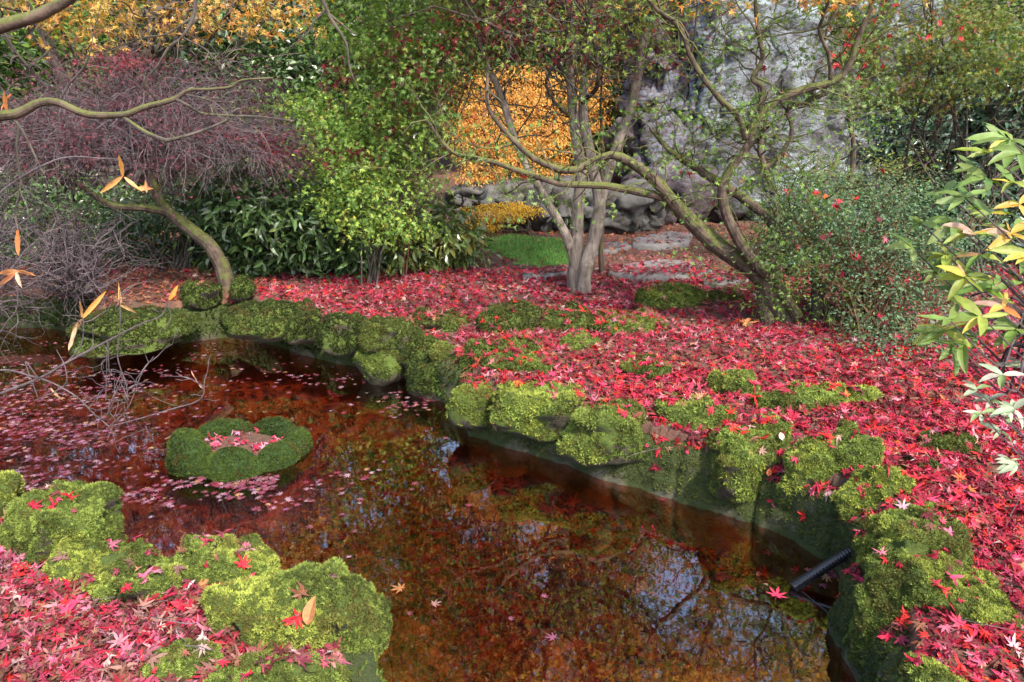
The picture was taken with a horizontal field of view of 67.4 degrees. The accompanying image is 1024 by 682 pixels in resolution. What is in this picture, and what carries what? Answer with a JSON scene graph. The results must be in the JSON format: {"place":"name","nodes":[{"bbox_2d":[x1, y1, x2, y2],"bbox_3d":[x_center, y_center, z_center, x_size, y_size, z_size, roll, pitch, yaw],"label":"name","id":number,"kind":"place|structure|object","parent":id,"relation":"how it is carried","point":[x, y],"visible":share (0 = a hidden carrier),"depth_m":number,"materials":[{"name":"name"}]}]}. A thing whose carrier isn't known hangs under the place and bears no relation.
{"place":"outdoors","nodes":[
{"label":"outdoors","id":0,"kind":"place"},
{"bbox_2d":[0,0,1023,681],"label":"ground","id":1,"kind":"structure","parent":0,"point":[166,520],"depth_m":4.95,"materials":[{"name":"red plant"}]},
{"bbox_2d":[0,469,25,520],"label":"mossy stone","id":2,"kind":"object","parent":1,"relation":"on","point":[11,485],"visible":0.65,"depth_m":3.19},
{"bbox_2d":[0,0,73,167],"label":"background bush","id":3,"kind":"object","parent":1,"relation":"on","point":[6,47],"visible":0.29,"depth_m":9.80,"materials":[{"name":"green plant"}]},
{"bbox_2d":[0,134,89,359],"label":"bare shrub","id":4,"kind":"object","parent":1,"relation":"on","point":[3,263],"visible":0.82,"depth_m":6.06,"materials":[{"name":"grey plant"}]},
{"bbox_2d":[0,479,127,564],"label":"mossy stone","id":5,"kind":"object","parent":1,"relation":"on","point":[34,535],"visible":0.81,"depth_m":2.89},
{"bbox_2d":[39,532,126,591],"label":"mossy stone","id":6,"kind":"object","parent":1,"relation":"on","point":[84,554],"visible":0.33,"depth_m":2.77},
{"bbox_2d":[49,550,69,561],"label":"maple leaf","id":7,"kind":"object","parent":6,"relation":"on","point":[60,556],"visible":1,"depth_m":2.73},
{"bbox_2d":[0,159,172,266],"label":"evergreen bush","id":8,"kind":"object","parent":1,"relation":"on","point":[83,198],"visible":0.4,"depth_m":8.29,"materials":[{"name":"green plant"}]},
{"bbox_2d":[0,164,173,325],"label":"bare shrub","id":9,"kind":"object","parent":1,"relation":"on","point":[77,290],"visible":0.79,"depth_m":6.46,"materials":[{"name":"grey plant"}]},
{"bbox_2d":[0,1,175,203],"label":"background bush","id":10,"kind":"object","parent":1,"relation":"on","point":[28,46],"visible":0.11,"depth_m":10.29,"materials":[{"name":"green plant"}]},
{"bbox_2d":[0,91,215,452],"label":"azalea twigs","id":11,"kind":"object","parent":1,"relation":"on","point":[12,273],"visible":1,"depth_m":1.98,"materials":[{"name":"brown plant"}]},
{"bbox_2d":[66,304,203,357],"bbox_3d":[-2.993,-0.119,6.141,1.021,0.306,0.798,-8,19,-26],"label":"mossy stone","id":12,"kind":"object","parent":1,"relation":"on","point":[133,341],"visible":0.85,"depth_m":5.88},
{"bbox_2d":[80,537,190,603],"bbox_3d":[-1.290,0.868,2.693,0.363,0.274,0.353,0,17,0],"label":"mossy stone","id":13,"kind":"object","parent":1,"relation":"on","point":[103,585],"visible":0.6,"depth_m":2.60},
{"bbox_2d":[79,571,95,586],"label":"maple leaf","id":14,"kind":"object","parent":13,"relation":"on","point":[89,577],"visible":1,"depth_m":2.59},
{"bbox_2d":[0,0,292,76],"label":"background bush","id":15,"kind":"object","parent":1,"relation":"on","point":[75,5],"visible":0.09,"depth_m":13.53,"materials":[{"name":"orange plant"}]},
{"bbox_2d":[0,0,302,255],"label":"overhanging tree","id":16,"kind":"object","parent":1,"relation":"on","point":[14,115],"visible":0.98,"depth_m":2.87,"materials":[{"name":"brown plant"}]},
{"bbox_2d":[0,0,345,236],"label":"golden maple","id":17,"kind":"object","parent":1,"relation":"on","point":[168,8],"visible":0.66,"depth_m":8.46,"materials":[{"name":"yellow plant"}]},
{"bbox_2d":[0,17,348,292],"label":"weeping maple","id":18,"kind":"object","parent":1,"relation":"on","point":[138,148],"visible":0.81,"depth_m":6.38,"materials":[{"name":"purple plant"}]},
{"bbox_2d":[0,0,357,88],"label":"overhanging bough","id":19,"kind":"object","parent":1,"relation":"on","point":[31,17],"visible":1,"depth_m":2.21,"materials":[{"name":"brown plant"}]},
{"bbox_2d":[136,637,224,681],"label":"mossy stone","id":20,"kind":"object","parent":1,"relation":"on","point":[173,661],"visible":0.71,"depth_m":2.24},
{"bbox_2d":[143,649,167,669],"bbox_3d":[-1.035,0.925,2.237,0.065,0.040,0.084,0,17,0],"label":"maple leaf","id":21,"kind":"object","parent":20,"relation":"on","point":[152,660],"visible":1,"depth_m":2.23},
{"bbox_2d":[193,642,210,658],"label":"maple leaf","id":22,"kind":"object","parent":20,"relation":"on","point":[202,649],"visible":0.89,"depth_m":2.25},
{"bbox_2d":[75,150,291,272],"bbox_3d":[-3.396,-1.425,8.262,2.472,1.578,1.809,-10,20,-31],"label":"evergreen bush","id":23,"kind":"object","parent":1,"relation":"on","point":[182,242],"visible":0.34,"depth_m":7.93,"materials":[{"name":"green plant"}]},
{"bbox_2d":[49,0,322,210],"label":"background bush","id":24,"kind":"object","parent":1,"relation":"on","point":[186,57],"visible":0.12,"depth_m":10.88,"materials":[{"name":"green plant"}]},
{"bbox_2d":[168,533,280,590],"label":"mossy stone","id":25,"kind":"object","parent":1,"relation":"on","point":[194,558],"visible":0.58,"depth_m":2.70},
{"bbox_2d":[233,553,250,571],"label":"maple leaf","id":26,"kind":"object","parent":25,"relation":"on","point":[243,563],"visible":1,"depth_m":2.67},
{"bbox_2d":[0,294,464,442],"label":"pond wall","id":27,"kind":"structure","parent":1,"relation":"on","point":[209,329],"depth_m":6.62,"materials":[{"name":"stone"}]},
{"bbox_2d":[179,279,223,309],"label":"mossy stone","id":28,"kind":"object","parent":27,"relation":"on","point":[195,295],"visible":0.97,"depth_m":6.62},
{"bbox_2d":[283,308,322,344],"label":"mossy stone","id":29,"kind":"object","parent":27,"relation":"on","point":[300,328],"visible":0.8,"depth_m":5.86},
{"bbox_2d":[314,311,366,355],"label":"mossy stone","id":30,"kind":"object","parent":27,"relation":"on","point":[336,332],"visible":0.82,"depth_m":5.63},
{"bbox_2d":[355,315,414,352],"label":"mossy stone","id":31,"kind":"object","parent":27,"relation":"on","point":[376,333],"visible":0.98,"depth_m":5.53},
{"bbox_2d":[396,327,439,371],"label":"mossy stone","id":32,"kind":"object","parent":27,"relation":"on","point":[419,342],"visible":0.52,"depth_m":5.54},
{"bbox_2d":[404,360,437,402],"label":"mossy stone","id":33,"kind":"object","parent":27,"relation":"on","point":[420,377],"visible":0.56,"depth_m":5.33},
{"bbox_2d":[227,274,257,302],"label":"mossy stone","id":34,"kind":"object","parent":1,"relation":"on","point":[242,288],"visible":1,"depth_m":6.64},
{"bbox_2d":[217,297,323,341],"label":"mossy stone","id":35,"kind":"object","parent":1,"relation":"on","point":[265,320],"visible":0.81,"depth_m":5.98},
{"bbox_2d":[203,648,349,681],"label":"mossy stone","id":36,"kind":"object","parent":1,"relation":"on","point":[282,670],"visible":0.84,"depth_m":2.13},
{"bbox_2d":[267,652,293,670],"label":"maple leaf","id":37,"kind":"object","parent":36,"relation":"on","point":[272,661],"visible":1,"depth_m":2.08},
{"bbox_2d":[293,645,312,670],"bbox_3d":[-0.585,0.877,2.118,0.072,0.066,0.043,-12,21,-36],"label":"maple leaf","id":38,"kind":"object","parent":36,"relation":"on","point":[302,660],"visible":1,"depth_m":2.12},
{"bbox_2d":[167,156,405,282],"bbox_3d":[-2.260,-1.140,7.618,2.552,1.470,1.771,12,20,34],"label":"rhododendron","id":39,"kind":"object","parent":1,"relation":"on","point":[262,239],"visible":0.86,"depth_m":7.26,"materials":[{"name":"green plant"}]},
{"bbox_2d":[183,0,393,103],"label":"background bush","id":40,"kind":"object","parent":1,"relation":"on","point":[282,8],"visible":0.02,"depth_m":14.46,"materials":[{"name":"orange plant"}]},
{"bbox_2d":[187,82,389,209],"bbox_3d":[-2.996,-2.462,10.662,2.556,2.167,3.024,0,17,0],"label":"background bush","id":41,"kind":"object","parent":1,"relation":"on","point":[294,110],"visible":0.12,"depth_m":10.13,"materials":[{"name":"green plant"}]},
{"bbox_2d":[197,556,393,662],"bbox_3d":[-0.693,0.939,2.516,0.623,0.412,0.397,-6,18,-18],"label":"mossy stone","id":42,"kind":"object","parent":1,"relation":"on","point":[352,611],"visible":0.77,"depth_m":2.42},
{"bbox_2d":[286,608,302,628],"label":"maple leaf","id":43,"kind":"object","parent":42,"relation":"on","point":[298,619],"visible":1,"depth_m":2.33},
{"bbox_2d":[288,582,310,603],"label":"maple leaf","id":44,"kind":"object","parent":42,"relation":"on","point":[299,595],"visible":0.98,"depth_m":2.40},
{"bbox_2d":[302,596,315,624],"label":"beech leaf","id":45,"kind":"object","parent":42,"relation":"on","point":[308,613],"visible":1,"depth_m":2.33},
{"bbox_2d":[291,0,320,90],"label":"tall tree","id":46,"kind":"object","parent":1,"relation":"on","point":[301,13],"visible":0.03,"depth_m":12.41,"materials":[{"name":"green plant"}]},
{"bbox_2d":[244,0,488,203],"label":"background bush","id":47,"kind":"object","parent":1,"relation":"on","point":[316,63],"visible":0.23,"depth_m":11.30,"materials":[{"name":"green plant"}]},
{"bbox_2d":[259,0,533,288],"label":"lime shrub","id":48,"kind":"object","parent":1,"relation":"on","point":[361,194],"visible":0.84,"depth_m":6.60,"materials":[{"name":"green plant"}]},
{"bbox_2d":[0,346,830,681],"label":"sunken leaves","id":49,"kind":"object","parent":1,"relation":"on","point":[506,580],"visible":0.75,"depth_m":3.76,"materials":[{"name":"red plant"}]},
{"bbox_2d":[334,192,501,278],"bbox_3d":[-1.002,-1.014,7.879,1.805,0.996,1.563,0,17,0],"label":"olive shrub","id":50,"kind":"object","parent":1,"relation":"on","point":[456,249],"visible":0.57,"depth_m":7.59,"materials":[{"name":"green plant"}]},
{"bbox_2d":[411,306,471,331],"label":"mossy stone","id":51,"kind":"object","parent":1,"relation":"on","point":[448,321],"visible":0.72,"depth_m":5.86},
{"bbox_2d":[429,340,457,361],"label":"mossy stone","id":52,"kind":"object","parent":1,"relation":"on","point":[439,350],"visible":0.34,"depth_m":5.34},
{"bbox_2d":[296,0,608,275],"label":"maroon maple","id":53,"kind":"object","parent":1,"relation":"on","point":[494,42],"visible":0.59,"depth_m":6.38,"materials":[{"name":"green plant"}]},
{"bbox_2d":[361,0,611,176],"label":"background bush","id":54,"kind":"object","parent":1,"relation":"on","point":[514,60],"visible":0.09,"depth_m":13.23,"materials":[{"name":"green plant"}]},
{"bbox_2d":[444,176,532,218],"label":"boulder","id":55,"kind":"object","parent":1,"relation":"on","point":[466,194],"visible":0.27,"depth_m":10.83,"materials":[{"name":"stone"}]},
{"bbox_2d":[456,331,542,372],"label":"mossy stone","id":56,"kind":"object","parent":1,"relation":"on","point":[477,351],"visible":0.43,"depth_m":5.13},
{"bbox_2d":[459,199,546,234],"bbox_3d":[-0.102,-1.598,9.851,1.270,0.434,0.969,0,17,0],"label":"yellow shrub","id":57,"kind":"object","parent":1,"relation":"on","point":[517,211],"visible":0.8,"depth_m":9.74,"materials":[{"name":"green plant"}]},
{"bbox_2d":[474,298,543,333],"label":"mossy stone","id":58,"kind":"object","parent":1,"relation":"on","point":[526,315],"visible":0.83,"depth_m":5.74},
{"bbox_2d":[0,222,1023,681],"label":"fallen leaves","id":59,"kind":"object","parent":1,"relation":"on","point":[64,606],"depth_m":4.16,"materials":[{"name":"plant"}]},
{"bbox_2d":[479,350,553,373],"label":"mossy stone","id":60,"kind":"object","parent":1,"relation":"on","point":[526,365],"visible":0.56,"depth_m":4.83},
{"bbox_2d":[315,0,729,293],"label":"maple tree","id":61,"kind":"object","parent":1,"relation":"on","point":[580,268],"visible":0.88,"depth_m":6.25,"materials":[{"name":"green plant"}]},
{"bbox_2d":[481,233,568,266],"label":"lawn","id":62,"kind":"structure","parent":1,"relation":"on","point":[510,252],"depth_m":8.59,"materials":[{"name":"plant"}]},
{"bbox_2d":[430,62,620,187],"bbox_3d":[0.214,-3.039,11.508,2.806,2.169,2.291,-10,19,-29],"label":"orange maple","id":63,"kind":"object","parent":1,"relation":"on","point":[546,130],"visible":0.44,"depth_m":11.28,"materials":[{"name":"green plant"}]},
{"bbox_2d":[168,557,910,681],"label":"pond wall","id":64,"kind":"structure","parent":1,"relation":"on","point":[362,667],"depth_m":2.40,"materials":[{"name":"stone"}]},
{"bbox_2d":[522,265,567,279],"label":"paving stone","id":65,"kind":"object","parent":1,"relation":"on","point":[528,275],"visible":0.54,"depth_m":7.42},
{"bbox_2d":[490,0,624,173],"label":"background bush","id":66,"kind":"object","parent":1,"relation":"on","point":[617,92],"visible":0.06,"depth_m":13.56,"materials":[{"name":"green plant"}]},
{"bbox_2d":[536,301,593,332],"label":"mossy stone","id":67,"kind":"object","parent":1,"relation":"on","point":[553,320],"visible":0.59,"depth_m":5.82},
{"bbox_2d":[559,330,601,350],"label":"mossy stone","id":68,"kind":"object","parent":1,"relation":"on","point":[576,344],"visible":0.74,"depth_m":5.38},
{"bbox_2d":[522,175,666,232],"bbox_3d":[1.123,-1.729,10.251,2.048,0.916,1.547,0,17,0],"label":"boulder","id":69,"kind":"object","parent":1,"relation":"on","point":[634,213],"visible":0.5,"depth_m":9.74,"materials":[{"name":"stone"}]},
{"bbox_2d":[569,17,644,272],"bbox_3d":[0.883,-1.783,7.299,0.715,2.459,0.382,6,18,20],"label":"sapling","id":70,"kind":"object","parent":1,"relation":"on","point":[601,258],"visible":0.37,"depth_m":7.28,"materials":[{"name":"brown plant"}]},
{"bbox_2d":[603,240,631,254],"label":"paving stone","id":71,"kind":"object","parent":1,"relation":"on","point":[607,250],"visible":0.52,"depth_m":8.84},
{"bbox_2d":[587,307,670,335],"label":"mossy stone","id":72,"kind":"object","parent":1,"relation":"on","point":[649,323],"visible":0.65,"depth_m":5.81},
{"bbox_2d":[619,352,672,379],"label":"mossy stone","id":73,"kind":"object","parent":1,"relation":"on","point":[626,367],"visible":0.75,"depth_m":4.82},
{"bbox_2d":[336,0,965,346],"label":"leaning tree","id":74,"kind":"object","parent":1,"relation":"on","point":[774,298],"visible":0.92,"depth_m":5.41,"materials":[{"name":"green plant"}]},
{"bbox_2d":[608,259,713,281],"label":"paving stone","id":75,"kind":"object","parent":1,"relation":"on","point":[661,276],"visible":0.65,"depth_m":7.45,"materials":[{"name":"stone"}]},
{"bbox_2d":[632,231,692,250],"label":"paving stone","id":76,"kind":"object","parent":1,"relation":"on","point":[642,244],"visible":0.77,"depth_m":8.98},
{"bbox_2d":[634,281,708,309],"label":"mossy stone","id":77,"kind":"object","parent":1,"relation":"on","point":[687,295],"visible":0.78,"depth_m":6.47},
{"bbox_2d":[619,164,731,224],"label":"boulder","id":78,"kind":"object","parent":1,"relation":"on","point":[682,186],"visible":0.28,"depth_m":10.38,"materials":[{"name":"stone"}]},
{"bbox_2d":[604,98,718,183],"bbox_3d":[2.302,-2.930,11.486,1.869,1.372,2.164,0,17,0],"label":"boulder","id":79,"kind":"object","parent":78,"relation":"on","point":[640,138],"visible":0.31,"depth_m":10.60,"materials":[{"name":"stone"}]},
{"bbox_2d":[615,49,698,116],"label":"boulder","id":80,"kind":"object","parent":79,"relation":"on","point":[651,89],"visible":0.31,"depth_m":10.70,"materials":[{"name":"stone"}]},
{"bbox_2d":[622,0,684,58],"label":"boulder","id":81,"kind":"object","parent":80,"relation":"on","point":[663,32],"visible":0.06,"depth_m":10.65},
{"bbox_2d":[458,368,910,681],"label":"pond wall","id":82,"kind":"structure","parent":1,"relation":"on","point":[784,544],"depth_m":3.86,"materials":[{"name":"stone"}]},
{"bbox_2d":[445,376,492,428],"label":"mossy stone","id":83,"kind":"object","parent":82,"relation":"on","point":[467,405],"visible":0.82,"depth_m":4.55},
{"bbox_2d":[487,380,585,441],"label":"mossy stone","id":84,"kind":"object","parent":82,"relation":"on","point":[528,410],"visible":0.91,"depth_m":4.31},
{"bbox_2d":[555,396,649,466],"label":"mossy stone","id":85,"kind":"object","parent":82,"relation":"on","point":[603,434],"visible":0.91,"depth_m":4.02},
{"bbox_2d":[653,391,737,431],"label":"mossy stone","id":86,"kind":"object","parent":82,"relation":"on","point":[695,412],"visible":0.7,"depth_m":4.06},
{"bbox_2d":[704,413,793,503],"bbox_3d":[1.184,0.602,3.808,0.453,0.458,0.386,0,17,0],"label":"mossy stone","id":87,"kind":"object","parent":82,"relation":"on","point":[738,469],"visible":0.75,"depth_m":3.69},
{"bbox_2d":[790,547,851,612],"bbox_3d":[1.270,1.004,3.021,0.323,0.206,0.727,6,18,18],"label":"drain pipe","id":88,"kind":"object","parent":82,"relation":"attached to","point":[811,575],"visible":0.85,"depth_m":3.21,"materials":[{"name":"black plastic"}]},
{"bbox_2d":[775,418,885,514],"bbox_3d":[1.469,0.668,3.601,0.466,0.605,0.244,3,17,11],"label":"mossy stone","id":89,"kind":"object","parent":82,"relation":"on","point":[818,459],"visible":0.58,"depth_m":3.50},
{"bbox_2d":[829,463,915,527],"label":"mossy stone","id":90,"kind":"object","parent":82,"relation":"on","point":[848,500],"visible":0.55,"depth_m":3.27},
{"bbox_2d":[705,289,744,302],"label":"mossy stone","id":91,"kind":"object","parent":1,"relation":"on","point":[713,295],"visible":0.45,"depth_m":6.55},
{"bbox_2d":[703,274,749,287],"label":"paving stone","id":92,"kind":"object","parent":1,"relation":"on","point":[724,282],"visible":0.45,"depth_m":7.04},
{"bbox_2d":[705,368,761,397],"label":"mossy stone","id":93,"kind":"object","parent":1,"relation":"on","point":[733,380],"visible":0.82,"depth_m":4.55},
{"bbox_2d":[749,380,883,414],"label":"mossy stone","id":94,"kind":"object","parent":1,"relation":"on","point":[804,395],"visible":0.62,"depth_m":4.28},
{"bbox_2d":[677,0,958,220],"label":"rock cliff","id":95,"kind":"structure","parent":1,"relation":"on","point":[836,126],"depth_m":10.24,"materials":[{"name":"stone"}]},
{"bbox_2d":[784,131,956,256],"bbox_3d":[3.811,-1.582,8.184,1.630,1.277,1.276,3,17,10],"label":"variegated shrub","id":96,"kind":"object","parent":1,"relation":"on","point":[875,178],"visible":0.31,"depth_m":8.12,"materials":[{"name":"green plant"}]},
{"bbox_2d":[721,159,1022,369],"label":"spreading shrub","id":97,"kind":"object","parent":1,"relation":"on","point":[862,322],"visible":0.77,"depth_m":5.43,"materials":[{"name":"green plant"}]},
{"bbox_2d":[774,0,1023,277],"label":"olive maple","id":98,"kind":"object","parent":1,"relation":"on","point":[962,41],"visible":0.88,"depth_m":6.73,"materials":[{"name":"green plant"}]},
{"bbox_2d":[852,500,975,577],"bbox_3d":[1.506,0.827,2.885,0.449,0.406,0.381,0,17,0],"label":"mossy stone","id":99,"kind":"object","parent":1,"relation":"on","point":[890,528],"visible":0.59,"depth_m":2.81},
{"bbox_2d":[904,450,941,471],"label":"mossy stone","id":100,"kind":"object","parent":1,"relation":"on","point":[932,463],"visible":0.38,"depth_m":3.49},
{"bbox_2d":[897,651,967,681],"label":"mossy stone","id":101,"kind":"object","parent":1,"relation":"on","point":[929,669],"visible":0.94,"depth_m":2.12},
{"bbox_2d":[842,546,1023,670],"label":"mossy stone","id":102,"kind":"object","parent":1,"relation":"on","point":[884,592],"visible":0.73,"depth_m":2.61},
{"bbox_2d":[843,21,1023,267],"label":"dark rhododendron","id":103,"kind":"object","parent":1,"relation":"on","point":[977,119],"visible":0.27,"depth_m":8.14,"materials":[{"name":"green plant"}]},
{"bbox_2d":[909,496,973,536],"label":"mossy stone","id":104,"kind":"object","parent":1,"relation":"on","point":[931,505],"visible":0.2,"depth_m":3.02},
{"bbox_2d":[916,488,933,503],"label":"maple leaf","id":105,"kind":"object","parent":104,"relation":"on","point":[922,496],"visible":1,"depth_m":3.04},
{"bbox_2d":[916,426,982,456],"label":"mossy stone","id":106,"kind":"object","parent":1,"relation":"on","point":[948,441],"visible":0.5,"depth_m":3.62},
{"bbox_2d":[884,122,1023,475],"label":"maple tree","id":107,"kind":"object","parent":1,"relation":"on","point":[957,279],"visible":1,"depth_m":1.76,"materials":[{"name":"green plant"}]},
{"bbox_2d":[934,0,1023,159],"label":"background bush","id":108,"kind":"object","parent":1,"relation":"on","point":[999,2],"visible":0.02,"depth_m":11.69,"materials":[{"name":"green plant"}]},
{"label":"water","id":109,"kind":"structure","parent":0,"visible":0},
{"bbox_2d":[0,340,448,517],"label":"floating leaves","id":110,"kind":"object","parent":109,"relation":"on","point":[227,485],"visible":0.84,"depth_m":4.75,"materials":[{"name":"red plant"}]},
{"bbox_2d":[164,416,312,492],"bbox_3d":[-1.589,0.633,4.459,0.844,0.308,0.719,0,17,0],"label":"stone planter ring","id":111,"kind":"object","parent":109,"relation":"in","point":[189,453],"visible":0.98,"depth_m":4.27,"materials":[{"name":"green plant"}]},
{"bbox_2d":[204,426,282,454],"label":"ring leaves","id":112,"kind":"object","parent":111,"relation":"on","point":[214,443],"visible":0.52,"depth_m":4.53,"materials":[{"name":"pink plant"}]},
{"bbox_2d":[353,347,404,387],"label":"mossy stone","id":113,"kind":"object","parent":109,"relation":"on","point":[381,368],"visible":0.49,"depth_m":5.55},
{"bbox_2d":[767,587,786,599],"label":"maple leaf","id":114,"kind":"object","parent":109,"relation":"on","point":[777,594],"visible":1,"depth_m":3.18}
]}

